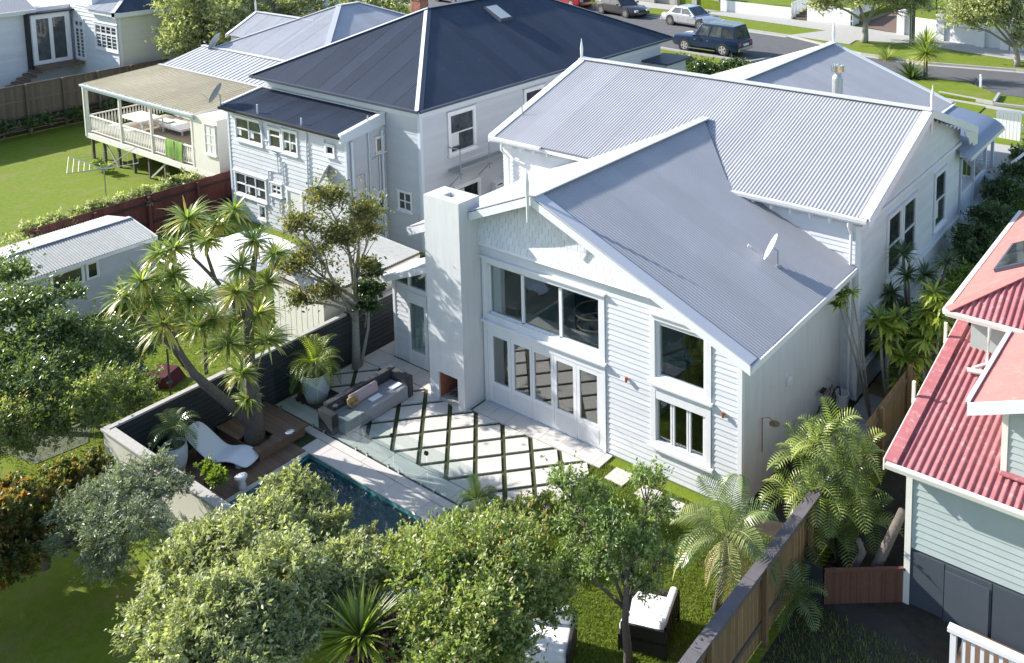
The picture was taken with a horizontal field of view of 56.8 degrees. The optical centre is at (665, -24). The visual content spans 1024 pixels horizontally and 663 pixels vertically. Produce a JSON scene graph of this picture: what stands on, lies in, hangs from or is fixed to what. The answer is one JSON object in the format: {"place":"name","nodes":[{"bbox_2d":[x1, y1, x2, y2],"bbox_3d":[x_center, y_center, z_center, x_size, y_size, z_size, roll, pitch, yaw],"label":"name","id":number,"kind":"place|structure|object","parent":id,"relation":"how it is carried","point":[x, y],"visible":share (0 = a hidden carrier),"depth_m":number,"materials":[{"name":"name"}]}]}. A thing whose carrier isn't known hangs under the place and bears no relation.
{"place":"outdoors","nodes":[
{"label":"outdoors","id":0,"kind":"place"},
{"bbox_2d":[0,221,275,476],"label":"grass","id":1,"kind":"structure","parent":0,"point":[176,231],"depth_m":29.55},
{"bbox_2d":[314,585,420,662],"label":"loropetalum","id":2,"kind":"object","parent":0,"point":[387,632],"visible":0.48,"depth_m":15.95,"materials":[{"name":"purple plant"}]},
{"bbox_2d":[274,341,684,520],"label":"patio","id":3,"kind":"structure","parent":0,"point":[502,450],"depth_m":24.72,"materials":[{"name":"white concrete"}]},
{"bbox_2d":[294,365,338,410],"bbox_3d":[-10.108,11.894,27.044,1.200,0.850,0.940,5,9,34],"label":"planter","id":4,"kind":"object","parent":3,"relation":"on","point":[314,397],"visible":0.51,"depth_m":26.73,"materials":[{"name":"ceramic"}]},
{"bbox_2d":[287,333,342,394],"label":"fountain palm","id":5,"kind":"object","parent":4,"relation":"in","point":[316,359],"visible":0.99,"depth_m":26.79,"materials":[{"name":"green plant"}]},
{"bbox_2d":[263,168,394,370],"bbox_3d":[-10.165,8.940,27.942,3.912,6.568,2.707,-2,7,-12],"label":"slender tree","id":6,"kind":"object","parent":3,"relation":"on","point":[367,213],"visible":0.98,"depth_m":27.66,"materials":[{"name":"green plant"}]},
{"bbox_2d":[318,365,412,435],"bbox_3d":[-8.491,12.049,26.363,0.980,0.660,2.550,5,9,34],"label":"outdoor sofa","id":7,"kind":"object","parent":3,"relation":"on","point":[336,414],"visible":0.92,"depth_m":26.07,"materials":[{"name":"grey fabric"}]},
{"bbox_2d":[348,260,387,366],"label":"young tree","id":8,"kind":"object","parent":3,"relation":"on","point":[370,289],"visible":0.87,"depth_m":28.50,"materials":[{"name":"green plant"}]},
{"bbox_2d":[456,474,499,513],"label":"palm","id":9,"kind":"object","parent":3,"relation":"on","point":[474,493],"visible":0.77,"depth_m":22.31,"materials":[{"name":"green plant"}]},
{"bbox_2d":[0,0,1023,662],"bbox_3d":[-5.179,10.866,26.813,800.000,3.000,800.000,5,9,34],"label":"ground","id":10,"kind":"structure","parent":0,"point":[52,614],"depth_m":24.00,"materials":[{"name":"plant"}]},
{"bbox_2d":[1,424,90,463],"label":"concrete yard","id":11,"kind":"structure","parent":10,"relation":"on","point":[43,454],"depth_m":24.91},
{"bbox_2d":[0,232,95,427],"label":"camellia tree","id":12,"kind":"object","parent":10,"relation":"on","point":[31,305],"visible":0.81,"depth_m":26.23,"materials":[{"name":"green plant"}]},
{"bbox_2d":[0,443,116,607],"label":"hedge","id":13,"kind":"object","parent":10,"relation":"on","point":[19,523],"visible":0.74,"depth_m":19.48,"materials":[{"name":"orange plant"}]},
{"bbox_2d":[0,98,125,142],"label":"hedge","id":14,"kind":"object","parent":10,"relation":"on","point":[31,121],"visible":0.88,"depth_m":53.83,"materials":[{"name":"green plant"}]},
{"bbox_2d":[0,215,157,332],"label":"garden shed","id":15,"kind":"structure","parent":10,"relation":"on","point":[93,254],"depth_m":32.43,"materials":[{"name":"grey metal"}]},
{"bbox_2d":[50,265,84,290],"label":"window","id":16,"kind":"structure","parent":15,"relation":"in","point":[73,273],"depth_m":31.40,"materials":[{"name":"white paint"}]},
{"bbox_2d":[0,302,159,422],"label":"shrub","id":17,"kind":"object","parent":10,"relation":"on","point":[97,337],"visible":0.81,"depth_m":26.10,"materials":[{"name":"green plant"}]},
{"bbox_2d":[0,351,163,468],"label":"shrub","id":18,"kind":"object","parent":10,"relation":"on","point":[109,386],"visible":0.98,"depth_m":23.75,"materials":[{"name":"green plant"}]},
{"bbox_2d":[0,58,169,138],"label":"boundary fence","id":19,"kind":"object","parent":10,"relation":"on","point":[53,96],"visible":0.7,"depth_m":54.71,"materials":[{"name":"wood"}]},
{"bbox_2d":[0,167,204,246],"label":"hedge","id":20,"kind":"object","parent":10,"relation":"on","point":[140,191],"visible":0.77,"depth_m":37.78,"materials":[{"name":"green plant"}]},
{"bbox_2d":[25,442,195,589],"bbox_3d":[-11.294,11.738,19.528,3.212,3.239,2.918,5,9,34],"label":"olive tree","id":21,"kind":"object","parent":10,"relation":"on","point":[101,520],"visible":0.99,"depth_m":19.12,"materials":[{"name":"green plant"}]},
{"bbox_2d":[27,171,232,238],"bbox_3d":[-21.616,10.018,38.922,0.190,1.764,8.965,5,9,34],"label":"boundary fence","id":22,"kind":"object","parent":10,"relation":"on","point":[217,188],"visible":0.54,"depth_m":39.44,"materials":[{"name":"wood"}]},
{"bbox_2d":[121,360,185,388],"bbox_3d":[-15.916,11.996,28.131,2.531,0.500,0.899,1,7,12],"label":"play tent","id":23,"kind":"object","parent":10,"relation":"on","point":[177,375],"visible":0.44,"depth_m":28.02,"materials":[{"name":"red fabric"}]},
{"bbox_2d":[100,424,232,557],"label":"garden wall","id":24,"kind":"structure","parent":10,"relation":"on","point":[199,500],"depth_m":21.32,"materials":[{"name":"beige paint"}]},
{"bbox_2d":[0,0,355,104],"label":"villa","id":25,"kind":"object","parent":10,"relation":"on","point":[96,35],"visible":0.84,"depth_m":60.09,"materials":[{"name":"white paint"}]},
{"bbox_2d":[5,59,84,86],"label":"timber stairs","id":26,"kind":"structure","parent":25,"relation":"attached to","point":[55,65],"depth_m":59.81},
{"bbox_2d":[30,11,72,64],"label":"french door","id":27,"kind":"structure","parent":25,"relation":"in","point":[51,36],"depth_m":60.79,"materials":[{"name":"white paint"}]},
{"bbox_2d":[73,17,86,59],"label":"window","id":28,"kind":"structure","parent":25,"relation":"in","point":[78,27],"depth_m":61.59,"materials":[{"name":"white paint"}]},
{"bbox_2d":[93,21,119,53],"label":"window","id":29,"kind":"structure","parent":25,"relation":"in","point":[99,25],"depth_m":59.50,"materials":[{"name":"white paint"}]},
{"bbox_2d":[168,0,252,51],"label":"tree","id":30,"kind":"object","parent":10,"relation":"on","point":[232,14],"visible":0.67,"depth_m":57.26,"materials":[{"name":"green plant"}]},
{"bbox_2d":[193,453,229,489],"bbox_3d":[-11.233,12.450,22.974,1.175,0.908,0.571,5,9,34],"label":"border shrub","id":31,"kind":"object","parent":10,"relation":"on","point":[216,474],"visible":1,"depth_m":22.82,"materials":[{"name":"green plant"}]},
{"bbox_2d":[150,231,298,340],"bbox_3d":[-15.837,10.598,33.001,4.686,2.050,3.740,5,9,34],"label":"canopy","id":32,"kind":"object","parent":10,"relation":"on","point":[202,276],"visible":0.26,"depth_m":32.13,"materials":[{"name":"white fabric"}]},
{"bbox_2d":[78,0,407,179],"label":"cottage","id":33,"kind":"structure","parent":10,"relation":"on","point":[260,40],"depth_m":48.84,"materials":[{"name":"beige paint"}]},
{"bbox_2d":[203,122,217,157],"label":"window","id":34,"kind":"structure","parent":33,"relation":"in","point":[209,129],"depth_m":42.14,"materials":[{"name":"white"}]},
{"bbox_2d":[183,401,308,499],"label":"timber deck","id":35,"kind":"structure","parent":10,"relation":"on","point":[275,448],"depth_m":24.62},
{"bbox_2d":[161,437,187,471],"bbox_3d":[-12.609,12.362,23.843,0.620,0.720,0.620,5,9,34],"label":"planter","id":36,"kind":"object","parent":35,"relation":"on","point":[182,455],"visible":0.61,"depth_m":23.73,"materials":[{"name":"ceramic"}]},
{"bbox_2d":[147,407,199,450],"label":"potted palm","id":37,"kind":"object","parent":36,"relation":"in","point":[170,428],"visible":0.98,"depth_m":23.74,"materials":[{"name":"green plant"}]},
{"bbox_2d":[94,191,297,443],"bbox_3d":[-11.894,9.084,23.816,4.794,6.744,2.252,-5,9,-34],"label":"cabbage tree","id":38,"kind":"object","parent":35,"relation":"on","point":[250,417],"visible":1,"depth_m":23.87,"materials":[{"name":"green plant"}]},
{"bbox_2d":[184,421,258,468],"bbox_3d":[-11.577,12.239,24.217,1.890,0.856,0.709,1,7,12],"label":"sun lounger","id":39,"kind":"object","parent":35,"relation":"on","point":[209,440],"visible":0.85,"depth_m":24.20,"materials":[{"name":"white plastic"}]},
{"bbox_2d":[106,290,394,455],"bbox_3d":[-10.873,11.462,27.471,0.160,1.680,10.600,5,9,34],"label":"boundary fence","id":40,"kind":"object","parent":10,"relation":"on","point":[212,412],"visible":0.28,"depth_m":26.71,"materials":[{"name":"grey paint"}]},
{"bbox_2d":[105,456,411,662],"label":"bushy tree","id":41,"kind":"object","parent":10,"relation":"on","point":[238,605],"visible":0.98,"depth_m":16.19,"materials":[{"name":"green plant"}]},
{"bbox_2d":[144,0,409,58],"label":"hedge","id":42,"kind":"object","parent":10,"relation":"on","point":[182,20],"visible":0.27,"depth_m":58.50,"materials":[{"name":"green plant"}]},
{"bbox_2d":[225,451,430,630],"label":"swimming pool","id":43,"kind":"structure","parent":10,"relation":"in","point":[367,509],"depth_m":23.45,"materials":[{"name":"liquid"}]},
{"bbox_2d":[273,233,419,339],"bbox_3d":[-10.623,10.596,30.935,2.631,2.525,4.113,5,9,34],"label":"carport","id":44,"kind":"object","parent":10,"relation":"on","point":[396,254],"visible":0.38,"depth_m":29.97,"materials":[{"name":"grey metal"}]},
{"bbox_2d":[217,0,691,252],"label":"villa","id":45,"kind":"object","parent":10,"relation":"on","point":[395,109],"visible":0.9,"depth_m":39.52,"materials":[{"name":"wood"}]},
{"bbox_2d":[232,114,263,147],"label":"window","id":46,"kind":"structure","parent":45,"relation":"in","point":[247,130],"depth_m":39.84,"materials":[{"name":"white paint"}]},
{"bbox_2d":[232,169,268,204],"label":"window","id":47,"kind":"structure","parent":45,"relation":"in","point":[245,183],"depth_m":40.18,"materials":[{"name":"white paint"}]},
{"bbox_2d":[279,127,298,157],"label":"window","id":48,"kind":"structure","parent":45,"relation":"in","point":[289,138],"depth_m":38.20,"materials":[{"name":"white paint"}]},
{"bbox_2d":[396,188,413,214],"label":"window","id":49,"kind":"structure","parent":45,"relation":"in","point":[405,203],"depth_m":37.41,"materials":[{"name":"white paint"}]},
{"bbox_2d":[446,104,478,157],"bbox_3d":[-8.373,6.373,38.337,0.128,1.885,1.660,5,9,34],"label":"window","id":50,"kind":"structure","parent":45,"relation":"in","point":[461,123],"depth_m":38.35,"materials":[{"name":"white paint"}]},
{"bbox_2d":[448,140,502,186],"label":"work platform","id":51,"kind":"structure","parent":45,"relation":"attached to","point":[460,169],"depth_m":38.35,"materials":[{"name":"silver metal"}]},
{"bbox_2d":[396,483,565,555],"bbox_3d":[-4.266,12.422,20.875,4.055,1.481,2.085,-3,8,-23],"label":"border shrub","id":52,"kind":"object","parent":10,"relation":"on","point":[542,500],"visible":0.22,"depth_m":20.97,"materials":[{"name":"green plant"}]},
{"bbox_2d":[373,459,772,662],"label":"grass","id":53,"kind":"structure","parent":10,"relation":"on","point":[590,587],"depth_m":20.16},
{"bbox_2d":[304,575,409,662],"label":"cordyline","id":54,"kind":"object","parent":53,"relation":"on","point":[354,617],"visible":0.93,"depth_m":15.89,"materials":[{"name":"green plant"}]},
{"bbox_2d":[370,497,587,662],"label":"feijoa tree","id":55,"kind":"object","parent":53,"relation":"on","point":[458,560],"visible":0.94,"depth_m":16.59,"materials":[{"name":"green plant"}]},
{"bbox_2d":[515,606,576,662],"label":"garden armchair","id":56,"kind":"object","parent":53,"relation":"on","point":[561,647],"visible":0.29,"depth_m":18.02,"materials":[{"name":"fabric"}]},
{"bbox_2d":[526,451,687,662],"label":"lawn tree","id":57,"kind":"object","parent":53,"relation":"on","point":[638,544],"visible":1,"depth_m":17.71,"materials":[{"name":"green plant"}]},
{"bbox_2d":[618,586,679,660],"bbox_3d":[-0.321,12.957,18.783,1.000,0.800,1.040,2,7,16],"label":"garden armchair","id":58,"kind":"object","parent":53,"relation":"on","point":[650,629],"visible":0.89,"depth_m":18.44,"materials":[{"name":"fabric"}]},
{"bbox_2d":[374,23,1023,508],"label":"villa","id":59,"kind":"object","parent":10,"relation":"on","point":[644,205],"visible":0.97,"depth_m":26.60,"materials":[{"name":"white paint"}]},
{"bbox_2d":[407,291,429,370],"bbox_3d":[-7.585,10.917,28.630,0.880,2.360,0.146,5,9,34],"label":"door","id":60,"kind":"structure","parent":59,"relation":"in","point":[419,359],"depth_m":28.66,"materials":[{"name":"white paint"}]},
{"bbox_2d":[487,330,511,409],"bbox_3d":[-4.720,11.240,26.553,0.888,2.175,0.076,5,9,34],"label":"door leaf","id":61,"kind":"structure","parent":59,"relation":"in","point":[500,393],"depth_m":26.61,"materials":[{"name":"white paint"}]},
{"bbox_2d":[510,338,532,418],"bbox_3d":[-4.017,11.297,26.083,0.783,2.175,0.076,5,9,34],"label":"door leaf","id":62,"kind":"structure","parent":59,"relation":"in","point":[522,403],"depth_m":26.13,"materials":[{"name":"white paint"}]},
{"bbox_2d":[479,254,607,367],"bbox_3d":[-3.343,9.050,25.393,4.500,2.020,0.380,5,9,34],"label":"window","id":63,"kind":"structure","parent":59,"relation":"in","point":[496,264],"depth_m":25.43,"materials":[{"name":"white paint"}]},
{"bbox_2d":[532,347,554,428],"bbox_3d":[-3.359,11.349,25.644,0.778,2.175,0.076,5,9,34],"label":"door leaf","id":64,"kind":"structure","parent":59,"relation":"in","point":[543,411],"depth_m":25.68,"materials":[{"name":"white paint"}]},
{"bbox_2d":[553,355,576,437],"bbox_3d":[-2.700,11.402,25.204,0.788,2.175,0.076,5,9,34],"label":"door leaf","id":65,"kind":"structure","parent":59,"relation":"in","point":[565,421],"depth_m":25.24,"materials":[{"name":"white paint"}]},
{"bbox_2d":[576,364,602,449],"bbox_3d":[-2.000,11.458,24.737,0.873,2.175,0.076,5,9,34],"label":"door leaf","id":66,"kind":"structure","parent":59,"relation":"in","point":[590,432],"depth_m":24.76,"materials":[{"name":"white paint"}]},
{"bbox_2d":[646,310,713,407],"bbox_3d":[0.373,9.365,22.829,1.910,1.905,0.220,5,9,34],"label":"window","id":67,"kind":"structure","parent":59,"relation":"in","point":[705,399],"depth_m":22.88,"materials":[{"name":"white paint"}]},
{"bbox_2d":[646,385,713,473],"bbox_3d":[0.377,11.164,23.060,1.940,1.719,0.220,5,9,34],"label":"window","id":68,"kind":"structure","parent":59,"relation":"in","point":[670,448],"depth_m":23.04,"materials":[{"name":"white paint"}]},
{"bbox_2d":[861,302,882,369],"bbox_3d":[6.165,10.647,27.549,0.118,1.425,1.600,5,9,34],"label":"window","id":69,"kind":"structure","parent":59,"relation":"in","point":[865,336],"depth_m":27.35,"materials":[{"name":"white paint"}]},
{"bbox_2d":[885,202,904,283],"bbox_3d":[7.115,8.226,28.682,0.118,2.135,1.400,5,9,34],"label":"window","id":70,"kind":"structure","parent":59,"relation":"in","point":[894,227],"depth_m":28.62,"materials":[{"name":"white paint"}]},
{"bbox_2d":[902,189,918,265],"bbox_3d":[7.868,8.082,29.792,0.118,2.135,1.400,5,9,34],"label":"window","id":71,"kind":"structure","parent":59,"relation":"in","point":[910,206],"depth_m":29.90,"materials":[{"name":"white paint"}]},
{"bbox_2d":[932,163,948,234],"bbox_3d":[9.629,7.746,32.389,0.118,2.135,1.450,5,9,34],"label":"window","id":72,"kind":"structure","parent":59,"relation":"in","point":[940,177],"depth_m":32.41,"materials":[{"name":"white paint"}]},
{"bbox_2d":[671,52,748,74],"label":"front hedge","id":73,"kind":"object","parent":10,"relation":"on","point":[707,67],"visible":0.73,"depth_m":54.34,"materials":[{"name":"green plant"}]},
{"bbox_2d":[669,473,781,612],"bbox_3d":[1.252,11.924,19.244,2.284,2.750,2.223,-1,7,-5],"label":"kentia palm","id":74,"kind":"object","parent":10,"relation":"on","point":[719,523],"visible":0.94,"depth_m":19.17,"materials":[{"name":"green plant"}]},
{"bbox_2d":[721,0,790,18],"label":"picket fence","id":75,"kind":"object","parent":10,"relation":"on","point":[735,7],"visible":1,"depth_m":75.25,"materials":[{"name":"white paint"}]},
{"bbox_2d":[773,558,828,632],"bbox_3d":[2.703,12.876,19.261,1.387,1.027,1.330,5,9,34],"label":"palm shrub","id":76,"kind":"object","parent":10,"relation":"on","point":[797,587],"visible":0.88,"depth_m":19.21,"materials":[{"name":"green plant"}]},
{"bbox_2d":[582,5,1023,71],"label":"kerb","id":77,"kind":"structure","parent":10,"relation":"on","point":[900,59],"depth_m":58.20,"materials":[{"name":"concrete"}]},
{"bbox_2d":[597,0,1023,60],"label":"footpath","id":78,"kind":"structure","parent":10,"relation":"on","point":[845,34],"depth_m":66.72,"materials":[{"name":"concrete"}]},
{"bbox_2d":[678,317,948,662],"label":"boundary fence","id":79,"kind":"object","parent":10,"relation":"on","point":[738,626],"visible":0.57,"depth_m":18.87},
{"bbox_2d":[807,4,852,25],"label":"picket fence","id":80,"kind":"object","parent":10,"relation":"on","point":[837,17],"visible":0.68,"depth_m":71.13,"materials":[{"name":"white paint"}]},
{"bbox_2d":[697,322,970,583],"bbox_3d":[6.473,12.257,27.294,2.130,0.001,17.500,5,9,34],"label":"side path bed","id":81,"kind":"object","parent":10,"relation":"on","point":[769,529],"visible":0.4,"depth_m":22.63,"materials":[{"name":"plant"}]},
{"bbox_2d":[872,257,975,394],"bbox_3d":[8.434,10.900,28.853,2.042,2.324,6.728,6,9,40],"label":"shrub","id":82,"kind":"object","parent":81,"relation":"on","point":[957,279],"visible":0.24,"depth_m":29.69,"materials":[{"name":"green plant"}]},
{"bbox_2d":[944,142,1023,273],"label":"laurel","id":83,"kind":"object","parent":81,"relation":"on","point":[996,215],"visible":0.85,"depth_m":33.79,"materials":[{"name":"green plant"}]},
{"bbox_2d":[799,0,933,42],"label":"street tree","id":84,"kind":"object","parent":10,"relation":"on","point":[822,5],"visible":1,"depth_m":63.12,"materials":[{"name":"green plant"}]},
{"bbox_2d":[891,56,933,80],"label":"flax bush","id":85,"kind":"object","parent":10,"relation":"on","point":[911,72],"visible":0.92,"depth_m":53.23,"materials":[{"name":"green plant"}]},
{"bbox_2d":[901,23,946,79],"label":"young cabbage tree","id":86,"kind":"object","parent":10,"relation":"on","point":[926,50],"visible":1,"depth_m":52.94,"materials":[{"name":"green plant"}]},
{"bbox_2d":[913,80,995,101],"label":"verge lawn","id":87,"kind":"structure","parent":10,"relation":"on","point":[963,88],"depth_m":50.35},
{"bbox_2d":[896,9,1023,51],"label":"masonry wall","id":88,"kind":"structure","parent":10,"relation":"on","point":[972,37],"depth_m":63.64,"materials":[{"name":"white paint"}]},
{"bbox_2d":[931,0,1023,66],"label":"street tree","id":89,"kind":"object","parent":10,"relation":"on","point":[973,13],"visible":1,"depth_m":56.01,"materials":[{"name":"green plant"}]},
{"bbox_2d":[394,0,1023,96],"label":"road","id":90,"kind":"structure","parent":0,"point":[996,82],"depth_m":60.45,"materials":[{"name":"asphalt"}]},
{"bbox_2d":[593,0,649,17],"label":"parked car","id":91,"kind":"object","parent":90,"relation":"on","point":[627,8],"visible":0.99,"depth_m":75.00,"materials":[{"name":"grey paint"}]},
{"bbox_2d":[660,4,723,28],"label":"parked car","id":92,"kind":"object","parent":90,"relation":"on","point":[692,15],"visible":0.77,"depth_m":70.11,"materials":[{"name":"silver metal"}]},
{"bbox_2d":[672,19,752,56],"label":"parked car","id":93,"kind":"object","parent":90,"relation":"on","point":[724,38],"visible":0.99,"depth_m":59.94,"materials":[{"name":"blue paint"}]},
{"bbox_2d":[680,0,901,25],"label":"raised garden","id":94,"kind":"object","parent":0,"point":[710,4],"visible":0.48,"depth_m":77.20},
{"bbox_2d":[760,470,961,662],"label":"yard ground","id":95,"kind":"structure","parent":0,"point":[929,632],"depth_m":19.09,"materials":[{"name":"soil"}]},
{"bbox_2d":[758,396,903,567],"bbox_3d":[3.687,11.365,20.598,3.185,3.520,2.045,-1,7,-6],"label":"areca palm","id":96,"kind":"object","parent":95,"relation":"on","point":[842,535],"visible":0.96,"depth_m":20.55,"materials":[{"name":"green plant"}]},
{"bbox_2d":[765,603,936,662],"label":"weeds","id":97,"kind":"object","parent":95,"relation":"on","point":[823,656],"visible":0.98,"depth_m":18.51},
{"bbox_2d":[804,560,904,603],"bbox_3d":[4.026,12.832,19.572,2.136,0.812,0.279,0,7,4],"label":"gate fence","id":98,"kind":"object","parent":95,"relation":"on","point":[849,585],"visible":0.98,"depth_m":19.54,"materials":[{"name":"brown wood"}]},
{"bbox_2d":[870,508,904,566],"bbox_3d":[4.714,12.247,19.775,0.820,1.956,0.267,1,7,13],"label":"leaning log","id":99,"kind":"object","parent":95,"relation":"on","point":[883,551],"visible":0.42,"depth_m":19.66,"materials":[{"name":"brown wood"}]},
{"bbox_2d":[906,277,955,383],"bbox_3d":[7.569,10.450,25.993,1.858,3.927,1.365,1,7,13],"label":"palm tree","id":100,"kind":"object","parent":95,"relation":"on","point":[931,318],"visible":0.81,"depth_m":25.88,"materials":[{"name":"green plant"}]},
{"bbox_2d":[883,210,1023,653],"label":"cottage","id":101,"kind":"structure","parent":95,"relation":"on","point":[954,454],"depth_m":19.08,"materials":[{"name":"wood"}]},
{"bbox_2d":[943,571,989,636],"bbox_3d":[6.103,12.762,18.823,0.890,1.120,0.018,5,9,34],"label":"door","id":102,"kind":"structure","parent":101,"relation":"in","point":[966,602],"depth_m":18.81,"materials":[{"name":"paint"}]},
{"bbox_2d":[791,294,956,489],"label":"side path","id":103,"kind":"structure","parent":0,"point":[876,393],"depth_m":26.52,"materials":[{"name":"concrete"}]},
{"bbox_2d":[828,285,870,417],"bbox_3d":[5.123,10.476,25.812,1.303,3.928,0.622,-1,7,-7],"label":"palm tree","id":104,"kind":"object","parent":103,"relation":"on","point":[840,298],"visible":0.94,"depth_m":25.75,"materials":[{"name":"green plant"}]},
{"bbox_2d":[863,300,930,396],"bbox_3d":[6.497,10.848,26.221,1.920,3.106,1.409,5,9,34],"label":"cabbage tree","id":105,"kind":"object","parent":103,"relation":"on","point":[890,321],"visible":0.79,"depth_m":26.10,"materials":[{"name":"green plant"}]},
{"bbox_2d":[878,236,963,336],"bbox_3d":[7.570,10.052,27.985,2.856,4.236,1.683,1,7,10],"label":"dracaena","id":106,"kind":"object","parent":103,"relation":"on","point":[891,292],"visible":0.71,"depth_m":27.89,"materials":[{"name":"green plant"}]},
{"bbox_2d":[857,11,896,32],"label":"brick driveway","id":107,"kind":"structure","parent":0,"point":[887,22],"depth_m":70.53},
{"bbox_2d":[833,603,935,662],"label":"yard path","id":108,"kind":"structure","parent":0,"point":[883,625],"depth_m":18.79,"materials":[{"name":"concrete"}]},
{"bbox_2d":[956,629,1023,662],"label":"deck floor","id":109,"kind":"structure","parent":0,"point":[977,654],"depth_m":18.11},
{"bbox_2d":[947,622,1023,662],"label":"deck balustrade","id":110,"kind":"object","parent":109,"relation":"on","point":[983,643],"visible":1,"depth_m":17.23,"materials":[{"name":"white paint"}]},
{"bbox_2d":[960,143,1023,187],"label":"driveway","id":111,"kind":"structure","parent":0,"point":[1001,152],"depth_m":38.99,"materials":[{"name":"concrete"}]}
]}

